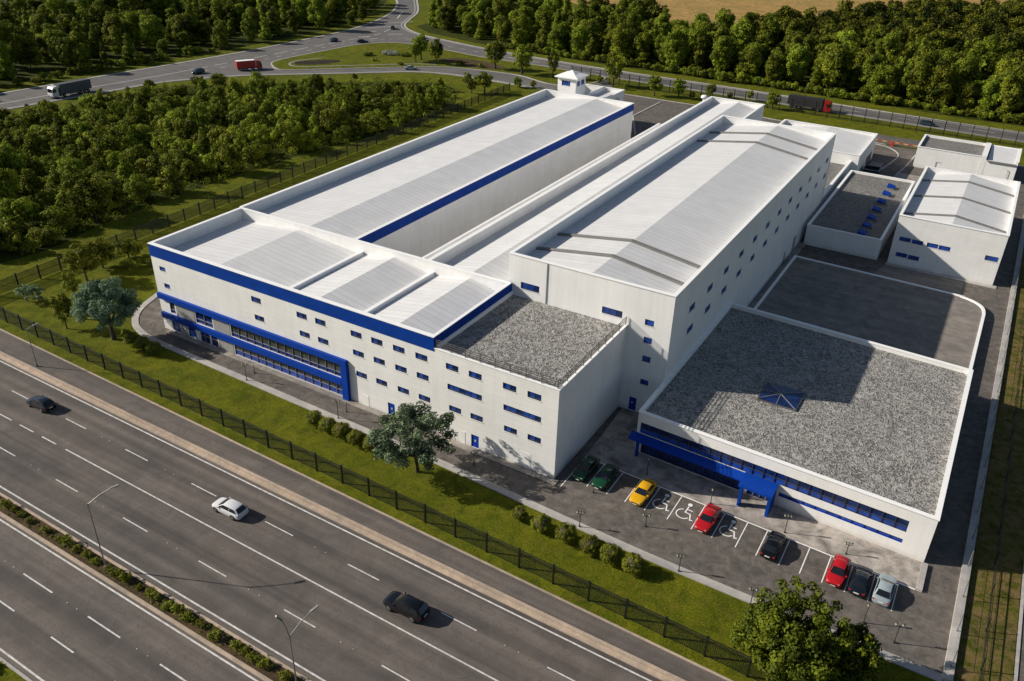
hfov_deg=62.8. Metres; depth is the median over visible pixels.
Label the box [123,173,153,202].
bushy tree
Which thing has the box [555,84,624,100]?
block
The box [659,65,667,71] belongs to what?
edge bush
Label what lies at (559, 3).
woodland tree
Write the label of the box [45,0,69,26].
forest tree
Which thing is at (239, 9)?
forest tree
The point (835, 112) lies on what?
road kerb
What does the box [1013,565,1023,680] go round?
side kerb
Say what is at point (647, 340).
window
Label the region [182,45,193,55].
edge bush
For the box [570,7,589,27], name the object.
woodland tree
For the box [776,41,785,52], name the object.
woodland tree
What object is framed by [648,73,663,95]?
street tree
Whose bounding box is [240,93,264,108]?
bushy tree
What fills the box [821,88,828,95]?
edge bush
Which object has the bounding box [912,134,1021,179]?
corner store
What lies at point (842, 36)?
woodland tree
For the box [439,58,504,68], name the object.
bare earth
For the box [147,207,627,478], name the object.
office building
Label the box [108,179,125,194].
bushy tree
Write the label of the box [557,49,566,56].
edge bush
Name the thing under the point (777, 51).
woodland tree
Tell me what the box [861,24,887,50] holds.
woodland tree
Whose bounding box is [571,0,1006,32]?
stubble field
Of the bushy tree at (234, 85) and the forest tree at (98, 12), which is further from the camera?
the forest tree at (98, 12)
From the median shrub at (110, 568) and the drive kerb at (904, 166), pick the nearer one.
the median shrub at (110, 568)
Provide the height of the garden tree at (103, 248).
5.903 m
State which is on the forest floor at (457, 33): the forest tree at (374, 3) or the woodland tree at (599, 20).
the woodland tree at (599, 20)
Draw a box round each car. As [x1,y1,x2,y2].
[26,395,55,412]
[190,68,204,74]
[212,497,248,520]
[329,37,337,41]
[357,39,368,42]
[383,591,429,622]
[404,65,416,69]
[572,455,599,480]
[591,463,618,489]
[629,478,656,505]
[694,503,721,532]
[760,531,785,560]
[825,554,850,587]
[847,564,873,597]
[871,573,897,606]
[919,119,933,125]
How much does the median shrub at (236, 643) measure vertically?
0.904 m
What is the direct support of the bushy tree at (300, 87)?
on the woodland floor at (7, 255)
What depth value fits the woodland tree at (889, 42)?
298.44 m
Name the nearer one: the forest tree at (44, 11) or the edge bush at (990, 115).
the edge bush at (990, 115)
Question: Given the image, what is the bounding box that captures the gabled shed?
[887,166,1020,284]
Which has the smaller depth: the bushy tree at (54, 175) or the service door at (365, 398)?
the service door at (365, 398)
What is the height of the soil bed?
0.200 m
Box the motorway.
[0,359,661,680]
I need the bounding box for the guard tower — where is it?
[555,70,588,94]
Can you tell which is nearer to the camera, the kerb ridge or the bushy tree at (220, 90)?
the kerb ridge
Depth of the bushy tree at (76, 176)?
174.60 m
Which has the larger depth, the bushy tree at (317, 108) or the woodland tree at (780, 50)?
the woodland tree at (780, 50)
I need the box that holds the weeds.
[0,496,307,678]
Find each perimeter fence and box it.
[0,83,509,293]
[0,307,775,680]
[572,66,1023,145]
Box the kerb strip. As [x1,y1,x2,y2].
[0,351,673,680]
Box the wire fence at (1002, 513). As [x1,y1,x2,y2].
[980,336,1023,680]
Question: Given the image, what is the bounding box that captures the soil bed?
[295,60,339,64]
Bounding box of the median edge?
[0,512,271,680]
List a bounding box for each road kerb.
[0,0,397,93]
[9,72,531,109]
[404,0,1023,132]
[601,75,1023,142]
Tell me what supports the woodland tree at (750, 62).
on the forest floor at (457, 33)
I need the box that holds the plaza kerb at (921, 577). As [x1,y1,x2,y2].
[915,562,927,592]
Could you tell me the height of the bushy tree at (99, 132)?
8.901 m
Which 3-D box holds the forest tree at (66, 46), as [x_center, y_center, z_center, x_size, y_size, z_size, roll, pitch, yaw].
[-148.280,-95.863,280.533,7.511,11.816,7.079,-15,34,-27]
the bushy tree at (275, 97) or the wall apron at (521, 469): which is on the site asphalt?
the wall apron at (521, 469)
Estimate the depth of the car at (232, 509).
93.20 m
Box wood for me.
[576,0,1023,61]
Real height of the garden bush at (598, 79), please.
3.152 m
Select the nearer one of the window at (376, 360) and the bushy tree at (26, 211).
the window at (376, 360)
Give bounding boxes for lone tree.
[37,99,48,107]
[72,43,92,65]
[131,51,145,64]
[143,79,156,87]
[190,75,199,83]
[209,72,228,85]
[247,71,267,83]
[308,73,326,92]
[345,11,354,24]
[357,5,366,20]
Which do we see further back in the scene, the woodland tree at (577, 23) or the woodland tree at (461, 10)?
the woodland tree at (461, 10)
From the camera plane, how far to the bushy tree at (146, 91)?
246.66 m
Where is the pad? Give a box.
[876,134,919,147]
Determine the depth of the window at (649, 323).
106.79 m
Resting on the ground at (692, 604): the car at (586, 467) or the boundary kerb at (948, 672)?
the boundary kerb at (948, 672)
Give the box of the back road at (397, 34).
[0,0,1023,141]
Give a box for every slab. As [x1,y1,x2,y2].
[869,161,883,166]
[894,172,919,190]
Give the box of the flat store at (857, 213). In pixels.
[804,170,914,259]
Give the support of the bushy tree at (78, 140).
on the woodland floor at (7, 255)
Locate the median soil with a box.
[0,495,304,680]
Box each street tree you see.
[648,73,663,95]
[671,78,687,97]
[705,83,716,95]
[746,90,753,100]
[766,90,781,108]
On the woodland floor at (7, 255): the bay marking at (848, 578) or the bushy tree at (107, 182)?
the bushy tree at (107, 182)
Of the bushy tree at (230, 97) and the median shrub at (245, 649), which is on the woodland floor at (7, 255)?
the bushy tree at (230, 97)
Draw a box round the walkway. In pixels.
[749,242,804,307]
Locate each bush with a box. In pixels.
[12,77,24,85]
[30,77,41,83]
[36,72,53,81]
[51,70,63,77]
[65,67,77,74]
[77,62,92,72]
[95,64,105,71]
[104,58,116,68]
[116,59,126,67]
[118,258,141,269]
[121,328,130,334]
[122,332,137,344]
[127,59,135,64]
[133,336,148,348]
[145,56,150,62]
[145,257,151,265]
[145,341,161,353]
[150,51,163,60]
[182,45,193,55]
[193,46,202,52]
[304,410,323,425]
[318,416,335,432]
[332,421,351,438]
[346,429,365,445]
[362,436,374,451]
[463,72,471,82]
[509,43,516,49]
[512,77,521,86]
[512,506,527,520]
[525,43,536,51]
[530,45,540,52]
[530,513,551,532]
[543,47,553,54]
[555,521,577,543]
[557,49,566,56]
[576,50,588,59]
[579,534,601,555]
[594,55,601,61]
[596,75,603,83]
[599,543,623,564]
[600,53,612,61]
[619,57,628,65]
[621,552,645,575]
[629,58,638,66]
[643,62,651,68]
[650,62,661,70]
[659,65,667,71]
[667,63,680,72]
[683,66,693,74]
[689,91,695,97]
[691,67,701,75]
[696,69,706,77]
[706,68,718,78]
[714,71,723,79]
[720,71,733,81]
[736,72,749,83]
[752,76,765,85]
[762,78,771,86]
[770,80,781,87]
[780,81,790,89]
[786,82,798,89]
[803,87,812,92]
[813,85,822,93]
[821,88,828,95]
[827,89,838,96]
[832,88,845,98]
[845,92,853,98]
[851,90,867,99]
[865,94,873,100]
[870,94,881,103]
[879,94,892,103]
[887,95,901,105]
[900,98,909,106]
[905,98,918,106]
[913,102,923,108]
[921,102,931,109]
[931,99,947,110]
[940,105,956,114]
[955,109,964,114]
[964,108,974,116]
[970,106,989,118]
[982,111,994,119]
[993,114,1003,120]
[1002,114,1014,121]
[1009,113,1023,124]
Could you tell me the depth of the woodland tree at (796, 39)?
309.86 m
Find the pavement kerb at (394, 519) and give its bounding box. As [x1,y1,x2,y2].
[0,329,732,680]
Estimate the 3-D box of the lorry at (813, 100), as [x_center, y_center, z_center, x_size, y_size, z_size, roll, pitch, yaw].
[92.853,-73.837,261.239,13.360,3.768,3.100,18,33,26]
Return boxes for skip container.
[862,164,881,174]
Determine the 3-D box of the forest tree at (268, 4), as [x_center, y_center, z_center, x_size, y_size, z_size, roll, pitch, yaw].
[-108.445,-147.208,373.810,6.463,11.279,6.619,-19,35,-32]
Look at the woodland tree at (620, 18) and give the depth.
337.06 m
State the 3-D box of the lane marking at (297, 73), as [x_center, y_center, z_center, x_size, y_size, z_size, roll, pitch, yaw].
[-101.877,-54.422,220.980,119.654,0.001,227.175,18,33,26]
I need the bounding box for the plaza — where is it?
[586,408,921,588]
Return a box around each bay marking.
[585,456,914,589]
[755,531,767,555]
[778,540,789,564]
[799,548,809,573]
[821,557,830,582]
[844,565,852,591]
[867,574,875,600]
[891,584,898,610]
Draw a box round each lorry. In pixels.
[47,78,91,98]
[235,59,261,70]
[787,94,831,112]
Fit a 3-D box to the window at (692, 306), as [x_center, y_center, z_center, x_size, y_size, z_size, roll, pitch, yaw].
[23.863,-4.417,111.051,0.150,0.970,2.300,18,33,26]
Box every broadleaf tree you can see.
[729,575,850,680]
[831,621,885,680]
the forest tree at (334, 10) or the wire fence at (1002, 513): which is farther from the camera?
the forest tree at (334, 10)
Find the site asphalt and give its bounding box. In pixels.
[139,94,1023,673]
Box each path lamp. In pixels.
[577,510,584,526]
[677,554,685,571]
[749,587,757,603]
[784,514,792,532]
[845,541,853,554]
[862,604,869,623]
[893,622,904,642]
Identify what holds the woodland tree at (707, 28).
on the forest floor at (457, 33)
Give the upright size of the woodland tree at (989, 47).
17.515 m
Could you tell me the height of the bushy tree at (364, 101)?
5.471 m
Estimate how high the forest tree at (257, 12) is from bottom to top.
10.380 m
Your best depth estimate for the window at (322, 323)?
111.18 m
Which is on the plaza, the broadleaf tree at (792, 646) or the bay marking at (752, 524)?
the bay marking at (752, 524)
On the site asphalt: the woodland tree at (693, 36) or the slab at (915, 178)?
the slab at (915, 178)
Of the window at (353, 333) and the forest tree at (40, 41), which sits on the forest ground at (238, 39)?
the forest tree at (40, 41)
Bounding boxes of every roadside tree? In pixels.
[408,42,420,61]
[411,34,429,59]
[428,38,443,63]
[466,79,476,93]
[476,71,492,91]
[484,40,506,68]
[511,44,532,73]
[547,51,559,77]
[605,57,623,86]
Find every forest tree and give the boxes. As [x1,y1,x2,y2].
[0,1,15,24]
[0,20,18,64]
[0,40,16,79]
[5,0,27,8]
[8,0,28,18]
[10,25,42,68]
[15,19,21,31]
[16,10,22,23]
[21,7,32,29]
[26,0,38,16]
[28,13,46,40]
[32,4,52,24]
[33,37,47,50]
[37,23,59,50]
[39,47,52,63]
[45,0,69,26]
[46,29,68,66]
[53,13,82,34]
[55,36,78,69]
[67,31,87,44]
[69,1,80,15]
[70,17,93,60]
[74,0,94,16]
[74,12,90,28]
[80,14,89,37]
[87,0,111,27]
[88,23,105,56]
[92,23,104,44]
[99,42,108,63]
[101,13,124,50]
[104,0,115,12]
[105,11,121,22]
[107,25,123,57]
[113,0,119,10]
[118,0,130,20]
[120,10,142,48]
[122,33,136,62]
[125,0,143,13]
[138,14,166,49]
[140,8,153,19]
[141,0,164,18]
[156,39,168,53]
[159,0,176,19]
[164,7,177,26]
[165,23,174,40]
[168,4,178,12]
[169,17,174,27]
[170,12,196,43]
[173,0,183,14]
[175,31,190,49]
[180,0,197,12]
[185,0,198,39]
[191,0,203,24]
[195,20,210,43]
[198,0,212,16]
[199,6,209,20]
[205,17,213,34]
[209,0,228,21]
[211,23,228,49]
[218,19,227,32]
[222,3,239,27]
[226,19,235,34]
[232,3,245,25]
[233,0,246,9]
[240,12,257,41]
[245,10,259,35]
[247,0,257,7]
[248,7,260,26]
[256,0,261,11]
[258,16,272,39]
[259,0,268,20]
[262,0,274,10]
[266,6,284,35]
[273,8,281,23]
[274,0,290,9]
[277,0,289,24]
[286,9,298,32]
[291,0,310,23]
[293,9,303,27]
[306,0,327,29]
[319,9,330,26]
[324,0,345,22]
[341,0,349,12]
[347,0,359,16]
[356,0,371,8]
[369,0,379,7]
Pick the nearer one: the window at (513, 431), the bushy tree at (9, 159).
the window at (513, 431)
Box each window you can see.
[169,302,175,313]
[172,321,180,331]
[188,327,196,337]
[251,296,260,304]
[255,314,264,322]
[297,312,306,320]
[299,330,310,339]
[315,318,325,326]
[318,337,328,345]
[350,330,361,339]
[353,349,363,358]
[357,371,366,379]
[371,337,382,346]
[374,357,384,365]
[376,378,387,387]
[392,345,404,354]
[395,364,406,373]
[397,386,408,395]
[415,352,427,362]
[416,372,428,381]
[419,394,430,403]
[445,363,458,373]
[447,384,481,401]
[449,405,460,414]
[468,371,481,381]
[470,413,482,422]
[502,382,516,393]
[503,425,516,435]
[504,404,540,423]
[520,282,538,293]
[527,391,541,401]
[527,434,540,444]
[562,80,569,86]
[601,306,622,318]
[639,379,647,386]
[642,355,650,363]
[643,337,651,344]
[645,319,653,327]
[686,323,692,334]
[689,302,694,313]
[895,252,906,258]
[898,237,910,242]
[907,255,918,261]
[911,239,923,245]
[926,242,938,248]
[938,245,950,251]
[984,255,998,262]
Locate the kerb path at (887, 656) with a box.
[131,292,942,680]
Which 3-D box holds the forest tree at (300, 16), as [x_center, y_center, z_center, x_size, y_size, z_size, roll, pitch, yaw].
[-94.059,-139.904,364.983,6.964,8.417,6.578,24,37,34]
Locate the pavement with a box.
[0,330,726,680]
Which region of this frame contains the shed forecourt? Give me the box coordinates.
[873,265,963,293]
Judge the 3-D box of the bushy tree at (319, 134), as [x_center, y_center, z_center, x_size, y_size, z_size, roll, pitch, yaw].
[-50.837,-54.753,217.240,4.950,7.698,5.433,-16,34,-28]
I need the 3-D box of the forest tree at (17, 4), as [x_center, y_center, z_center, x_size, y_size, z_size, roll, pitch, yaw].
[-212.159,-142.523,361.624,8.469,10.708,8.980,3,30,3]
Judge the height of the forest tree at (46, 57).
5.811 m
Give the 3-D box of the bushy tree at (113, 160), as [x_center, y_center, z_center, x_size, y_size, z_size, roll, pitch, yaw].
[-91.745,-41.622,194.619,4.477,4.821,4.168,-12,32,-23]
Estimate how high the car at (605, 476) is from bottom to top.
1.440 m
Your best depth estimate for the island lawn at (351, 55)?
310.13 m
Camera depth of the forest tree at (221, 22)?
334.58 m
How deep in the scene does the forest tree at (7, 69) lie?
268.31 m
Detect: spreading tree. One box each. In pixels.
[69,276,142,339]
[366,400,457,472]
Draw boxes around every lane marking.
[0,361,650,680]
[0,414,55,443]
[0,447,409,680]
[0,486,325,680]
[0,519,257,680]
[0,600,73,652]
[0,648,43,680]
[1,25,395,103]
[10,71,531,107]
[12,390,574,680]
[23,573,185,680]
[65,449,497,680]
[205,12,992,132]
[401,3,1017,133]
[579,71,1019,140]
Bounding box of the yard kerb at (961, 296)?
[754,255,985,368]
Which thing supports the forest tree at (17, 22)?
on the forest ground at (238, 39)
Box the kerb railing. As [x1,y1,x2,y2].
[950,258,1021,666]
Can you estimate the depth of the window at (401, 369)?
106.79 m
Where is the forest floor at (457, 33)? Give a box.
[417,22,1023,126]
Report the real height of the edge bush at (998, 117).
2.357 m
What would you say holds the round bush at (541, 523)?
on the ground at (692, 604)
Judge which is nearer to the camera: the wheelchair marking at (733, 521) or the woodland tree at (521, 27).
the wheelchair marking at (733, 521)
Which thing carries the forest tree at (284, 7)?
on the forest ground at (238, 39)
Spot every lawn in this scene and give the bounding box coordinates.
[272,43,603,84]
[763,115,1023,164]
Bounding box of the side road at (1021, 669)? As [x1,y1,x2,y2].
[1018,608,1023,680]
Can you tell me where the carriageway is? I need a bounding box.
[0,516,262,680]
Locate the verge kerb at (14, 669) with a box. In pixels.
[0,657,31,680]
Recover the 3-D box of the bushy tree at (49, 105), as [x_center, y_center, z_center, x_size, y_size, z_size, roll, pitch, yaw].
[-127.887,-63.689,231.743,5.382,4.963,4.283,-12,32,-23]
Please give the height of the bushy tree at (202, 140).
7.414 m
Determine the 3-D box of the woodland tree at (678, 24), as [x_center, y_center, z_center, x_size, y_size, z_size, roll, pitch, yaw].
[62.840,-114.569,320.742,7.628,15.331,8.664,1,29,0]
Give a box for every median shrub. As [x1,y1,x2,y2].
[0,499,12,508]
[9,505,17,512]
[15,510,24,516]
[24,516,32,522]
[40,525,51,532]
[53,535,61,541]
[59,533,73,544]
[70,544,81,552]
[81,550,91,557]
[88,556,99,564]
[104,564,115,572]
[110,568,122,578]
[118,571,132,582]
[134,583,142,590]
[144,586,159,599]
[160,599,172,610]
[170,602,184,615]
[178,610,195,621]
[193,618,204,627]
[207,626,221,640]
[229,640,243,650]
[238,645,251,655]
[246,651,261,662]
[256,655,270,668]
[278,669,293,680]
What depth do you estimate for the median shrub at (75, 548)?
87.94 m
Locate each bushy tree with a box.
[0,108,10,123]
[0,121,8,133]
[0,140,27,172]
[0,168,21,199]
[0,196,40,228]
[0,218,24,240]
[1,219,33,251]
[2,128,18,149]
[2,130,16,143]
[4,113,21,127]
[13,128,29,144]
[14,105,55,129]
[18,152,32,167]
[19,168,43,198]
[21,139,43,159]
[22,132,45,147]
[24,197,45,215]
[27,124,48,140]
[27,225,62,247]
[31,155,48,177]
[35,205,77,230]
[37,188,58,204]
[38,125,65,144]
[40,101,59,115]
[40,154,58,170]
[45,165,63,188]
[48,145,68,158]
[50,112,67,134]
[50,138,74,149]
[54,188,85,219]
[55,172,84,193]
[56,156,84,174]
[58,108,74,122]
[60,143,80,159]
[60,172,79,198]
[61,164,82,182]
[62,119,95,143]
[63,108,82,119]
[65,176,114,220]
[68,102,76,111]
[76,93,95,110]
[76,130,100,146]
[77,132,92,154]
[78,178,117,206]
[80,109,105,120]
[80,151,93,167]
[81,164,103,178]
[83,123,119,149]
[85,135,124,167]
[86,100,107,113]
[88,108,99,127]
[91,171,112,183]
[92,88,108,106]
[95,107,112,129]
[100,114,120,123]
[106,90,123,101]
[106,96,132,112]
[106,151,123,167]
[106,184,127,211]
[108,99,127,119]
[108,119,140,143]
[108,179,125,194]
[116,115,143,131]
[117,152,135,181]
[119,135,143,149]
[121,144,151,170]
[123,86,133,102]
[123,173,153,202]
[125,102,145,122]
[127,123,152,142]
[133,85,157,102]
[133,93,147,108]
[135,155,165,178]
[143,129,174,144]
[145,99,173,121]
[146,93,179,108]
[146,177,154,188]
[149,115,165,130]
[151,134,177,151]
[153,152,185,195]
[154,89,165,94]
[157,109,185,134]
[164,91,173,97]
[165,107,187,118]
[168,137,196,155]
[168,147,198,173]
[169,85,188,98]
[172,116,203,142]
[174,95,183,106]
[179,96,190,106]
[180,158,203,180]
[186,102,207,112]
[187,95,210,126]
[190,129,208,143]
[190,143,209,161]
[192,101,218,122]
[195,153,220,172]
[196,89,209,106]
[196,127,211,154]
[197,76,207,92]
[204,88,222,100]
[204,123,217,130]
[206,125,228,147]
[208,95,228,114]
[210,141,227,154]
[212,85,224,93]
[212,103,227,126]
[213,144,244,172]
[218,104,228,119]
[219,124,250,146]
[225,77,244,97]
[226,92,245,103]
[226,101,259,129]
[228,100,244,114]
[233,128,245,152]
[238,111,272,136]
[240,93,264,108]
[240,140,269,163]
[245,82,260,98]
[245,127,255,142]
[247,77,268,94]
[248,124,276,145]
[255,139,265,157]
[256,88,264,98]
[258,101,278,123]
[262,76,276,89]
[263,85,284,101]
[264,87,280,107]
[266,88,282,105]
[266,103,306,128]
[270,118,300,150]
[274,123,283,144]
[280,79,297,88]
[282,79,298,105]
[286,95,299,109]
[291,120,304,137]
[294,83,308,95]
[295,106,307,114]
[296,130,320,151]
[297,87,318,108]
[297,113,318,132]
[298,99,308,109]
[299,78,307,85]
[308,115,326,142]
[311,102,332,116]
[312,96,329,105]
[314,105,321,129]
[317,104,349,134]
[319,88,341,105]
[324,77,338,99]
[330,81,345,93]
[331,88,361,114]
[332,124,352,139]
[333,95,350,108]
[338,102,351,128]
[345,117,366,135]
[348,80,353,89]
[351,82,361,103]
[359,94,373,111]
[359,108,371,117]
[360,111,380,126]
[361,88,381,98]
[363,97,394,117]
[367,109,389,132]
[371,86,384,97]
[378,82,391,96]
[385,106,411,120]
[388,85,405,98]
[389,80,401,87]
[389,96,402,107]
[391,102,408,124]
[401,91,416,107]
[404,82,424,96]
[407,93,418,116]
[416,93,426,110]
[422,82,428,96]
[424,82,446,108]
[436,76,444,89]
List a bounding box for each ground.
[0,0,386,84]
[0,0,1023,680]
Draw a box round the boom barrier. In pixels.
[876,139,915,145]
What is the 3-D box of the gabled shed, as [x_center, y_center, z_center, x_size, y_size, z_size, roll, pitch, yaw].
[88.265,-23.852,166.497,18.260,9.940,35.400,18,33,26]
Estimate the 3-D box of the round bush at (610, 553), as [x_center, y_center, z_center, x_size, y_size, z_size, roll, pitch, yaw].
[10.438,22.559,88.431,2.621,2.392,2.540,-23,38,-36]
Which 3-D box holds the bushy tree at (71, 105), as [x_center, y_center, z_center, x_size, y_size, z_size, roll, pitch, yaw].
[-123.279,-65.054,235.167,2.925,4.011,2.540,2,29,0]
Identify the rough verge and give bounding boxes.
[953,247,1023,680]
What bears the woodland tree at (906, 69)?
on the forest floor at (457, 33)
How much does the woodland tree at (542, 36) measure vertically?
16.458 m
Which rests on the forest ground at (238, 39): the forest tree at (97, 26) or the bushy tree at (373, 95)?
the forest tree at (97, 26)
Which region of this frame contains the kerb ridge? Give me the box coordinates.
[0,351,685,680]
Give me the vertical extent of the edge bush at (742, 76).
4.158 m
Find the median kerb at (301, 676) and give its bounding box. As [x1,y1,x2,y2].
[0,492,310,680]
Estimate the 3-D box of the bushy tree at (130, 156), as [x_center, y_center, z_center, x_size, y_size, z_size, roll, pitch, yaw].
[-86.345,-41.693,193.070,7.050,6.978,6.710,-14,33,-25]
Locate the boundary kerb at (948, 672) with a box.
[942,217,1023,680]
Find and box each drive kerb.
[625,94,885,144]
[632,102,660,133]
[875,143,898,168]
[895,155,914,177]
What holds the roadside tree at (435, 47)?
on the island lawn at (351, 55)
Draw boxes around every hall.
[240,89,633,256]
[422,96,764,281]
[779,119,877,171]
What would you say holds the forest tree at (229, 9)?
on the forest ground at (238, 39)
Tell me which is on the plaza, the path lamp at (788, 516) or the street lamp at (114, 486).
the path lamp at (788, 516)
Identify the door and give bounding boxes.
[200,332,210,343]
[211,336,218,347]
[363,394,368,405]
[388,402,394,413]
[472,434,478,447]
[520,451,530,468]
[628,396,636,409]
[746,490,767,500]
[791,236,795,251]
[809,229,825,247]
[865,152,871,163]
[933,260,945,273]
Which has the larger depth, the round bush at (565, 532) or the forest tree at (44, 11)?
the forest tree at (44, 11)
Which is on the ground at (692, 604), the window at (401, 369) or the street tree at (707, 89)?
the street tree at (707, 89)
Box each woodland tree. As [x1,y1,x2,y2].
[428,0,437,26]
[433,5,443,28]
[436,0,442,8]
[438,6,457,29]
[444,0,464,24]
[456,5,469,25]
[461,11,477,31]
[461,16,474,35]
[463,0,473,10]
[468,0,486,15]
[474,19,485,38]
[475,11,485,28]
[484,7,495,33]
[492,15,501,36]
[493,0,515,21]
[496,15,511,41]
[508,9,518,33]
[510,13,532,44]
[512,5,534,23]
[515,0,534,10]
[527,17,534,38]
[529,8,543,43]
[530,0,543,15]
[535,7,550,48]
[540,0,557,25]
[546,23,568,50]
[550,13,555,30]
[551,9,561,29]
[554,0,563,13]
[561,0,571,21]
[562,21,568,30]
[564,28,572,50]
[565,11,573,28]
[569,25,589,53]
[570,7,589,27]
[573,1,588,15]
[574,19,579,29]
[579,18,600,37]
[583,33,596,55]
[586,0,601,14]
[587,11,601,18]
[594,16,604,46]
[594,33,602,54]
[599,5,614,20]
[601,37,610,55]
[602,12,616,48]
[602,25,615,48]
[603,11,609,29]
[609,22,634,58]
[611,8,625,16]
[611,25,637,57]
[614,13,626,27]
[619,0,634,10]
[621,10,639,34]
[628,1,645,22]
[633,32,650,62]
[633,32,654,54]
[641,20,652,32]
[648,23,658,54]
[649,18,654,28]
[653,12,673,35]
[653,34,664,59]
[657,35,669,65]
[662,5,669,21]
[662,28,689,66]
[670,19,685,32]
[672,20,682,30]
[672,25,689,63]
[680,19,688,26]
[684,27,709,63]
[687,14,710,29]
[688,34,705,70]
[689,23,701,30]
[697,12,710,22]
[700,21,717,32]
[704,32,718,67]
[706,31,715,47]
[709,35,733,71]
[713,36,738,68]
[714,8,735,36]
[715,27,728,35]
[730,18,753,57]
[731,37,742,69]
[734,46,763,78]
[740,12,760,37]
[743,31,753,45]
[744,42,763,71]
[745,34,768,64]
[758,12,781,54]
[765,50,782,81]
[765,54,785,81]
[770,47,784,66]
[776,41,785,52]
[783,20,805,45]
[783,31,810,60]
[783,43,810,82]
[785,34,802,63]
[803,33,814,73]
[807,67,822,88]
[810,54,824,76]
[814,35,839,55]
[819,54,835,85]
[820,42,836,54]
[821,42,853,89]
[835,40,858,67]
[836,29,859,44]
[845,34,861,46]
[845,66,863,90]
[850,47,863,58]
[852,46,875,88]
[859,54,886,94]
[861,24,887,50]
[867,41,876,52]
[869,63,896,96]
[874,32,900,64]
[881,55,892,78]
[882,66,902,96]
[883,41,905,65]
[891,31,903,46]
[895,56,907,83]
[898,59,914,93]
[902,42,918,60]
[905,45,940,92]
[906,53,933,99]
[914,38,920,47]
[916,37,928,54]
[921,30,948,49]
[924,56,958,104]
[937,49,955,65]
[943,47,957,51]
[948,62,959,104]
[952,51,964,62]
[954,79,977,109]
[957,43,979,90]
[957,55,982,93]
[959,47,971,56]
[960,40,972,52]
[970,80,986,105]
[975,34,1006,70]
[976,80,1001,110]
[979,59,997,72]
[980,58,995,77]
[981,73,988,80]
[987,57,1020,79]
[988,69,1023,111]
[995,52,1014,63]
[995,72,1023,115]
[999,42,1013,55]
[1013,64,1023,95]
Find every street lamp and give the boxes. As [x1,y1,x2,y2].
[26,323,38,366]
[87,484,118,568]
[275,605,318,680]
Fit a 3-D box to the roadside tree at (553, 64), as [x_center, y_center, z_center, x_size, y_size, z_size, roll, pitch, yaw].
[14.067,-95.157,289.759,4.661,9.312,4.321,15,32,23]
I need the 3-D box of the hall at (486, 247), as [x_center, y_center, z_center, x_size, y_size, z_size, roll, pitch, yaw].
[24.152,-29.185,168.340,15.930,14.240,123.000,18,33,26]
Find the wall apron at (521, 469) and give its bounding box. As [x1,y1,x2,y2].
[167,330,557,485]
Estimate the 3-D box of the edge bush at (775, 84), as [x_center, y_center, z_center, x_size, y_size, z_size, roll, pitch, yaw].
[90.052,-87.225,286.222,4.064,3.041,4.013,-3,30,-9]
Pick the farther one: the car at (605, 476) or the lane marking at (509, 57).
the lane marking at (509, 57)
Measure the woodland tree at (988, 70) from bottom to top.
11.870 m
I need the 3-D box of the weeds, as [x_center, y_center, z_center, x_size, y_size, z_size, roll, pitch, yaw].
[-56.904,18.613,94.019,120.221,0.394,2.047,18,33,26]
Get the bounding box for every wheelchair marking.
[652,494,669,510]
[675,503,692,520]
[719,520,736,538]
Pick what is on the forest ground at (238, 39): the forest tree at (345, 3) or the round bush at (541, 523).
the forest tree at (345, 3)
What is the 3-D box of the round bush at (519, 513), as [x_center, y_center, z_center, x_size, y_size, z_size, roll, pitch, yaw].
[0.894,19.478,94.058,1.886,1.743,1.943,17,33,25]
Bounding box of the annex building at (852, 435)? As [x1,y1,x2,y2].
[628,302,972,561]
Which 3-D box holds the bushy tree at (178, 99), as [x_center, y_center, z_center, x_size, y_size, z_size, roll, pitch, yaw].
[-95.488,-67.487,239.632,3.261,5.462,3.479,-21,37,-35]
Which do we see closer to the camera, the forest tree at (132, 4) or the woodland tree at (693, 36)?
the woodland tree at (693, 36)
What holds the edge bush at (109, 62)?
on the ground at (692, 604)
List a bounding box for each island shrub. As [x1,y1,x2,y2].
[363,51,373,55]
[381,50,397,54]
[400,52,411,56]
[456,60,464,65]
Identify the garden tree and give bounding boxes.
[13,284,32,300]
[24,284,45,302]
[47,292,73,328]
[59,272,83,293]
[61,242,100,280]
[84,237,115,267]
[110,237,142,257]
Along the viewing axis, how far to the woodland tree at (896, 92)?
276.32 m
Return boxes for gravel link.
[820,161,851,207]
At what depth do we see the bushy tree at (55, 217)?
161.09 m
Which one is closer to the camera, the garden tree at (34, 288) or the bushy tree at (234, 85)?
the garden tree at (34, 288)
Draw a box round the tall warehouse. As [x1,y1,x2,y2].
[509,115,836,412]
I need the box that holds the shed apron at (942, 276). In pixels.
[885,262,996,288]
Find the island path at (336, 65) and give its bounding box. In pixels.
[288,57,436,66]
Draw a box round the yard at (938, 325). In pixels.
[757,257,981,367]
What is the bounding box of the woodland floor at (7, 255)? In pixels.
[0,82,455,262]
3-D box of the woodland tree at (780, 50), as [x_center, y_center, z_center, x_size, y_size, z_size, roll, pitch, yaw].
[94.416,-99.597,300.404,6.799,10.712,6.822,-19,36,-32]
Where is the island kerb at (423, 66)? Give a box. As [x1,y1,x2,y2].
[271,42,605,84]
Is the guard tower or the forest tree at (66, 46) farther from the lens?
the forest tree at (66, 46)
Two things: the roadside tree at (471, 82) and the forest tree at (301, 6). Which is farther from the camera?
the forest tree at (301, 6)
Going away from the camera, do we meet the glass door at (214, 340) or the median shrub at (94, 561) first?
the median shrub at (94, 561)

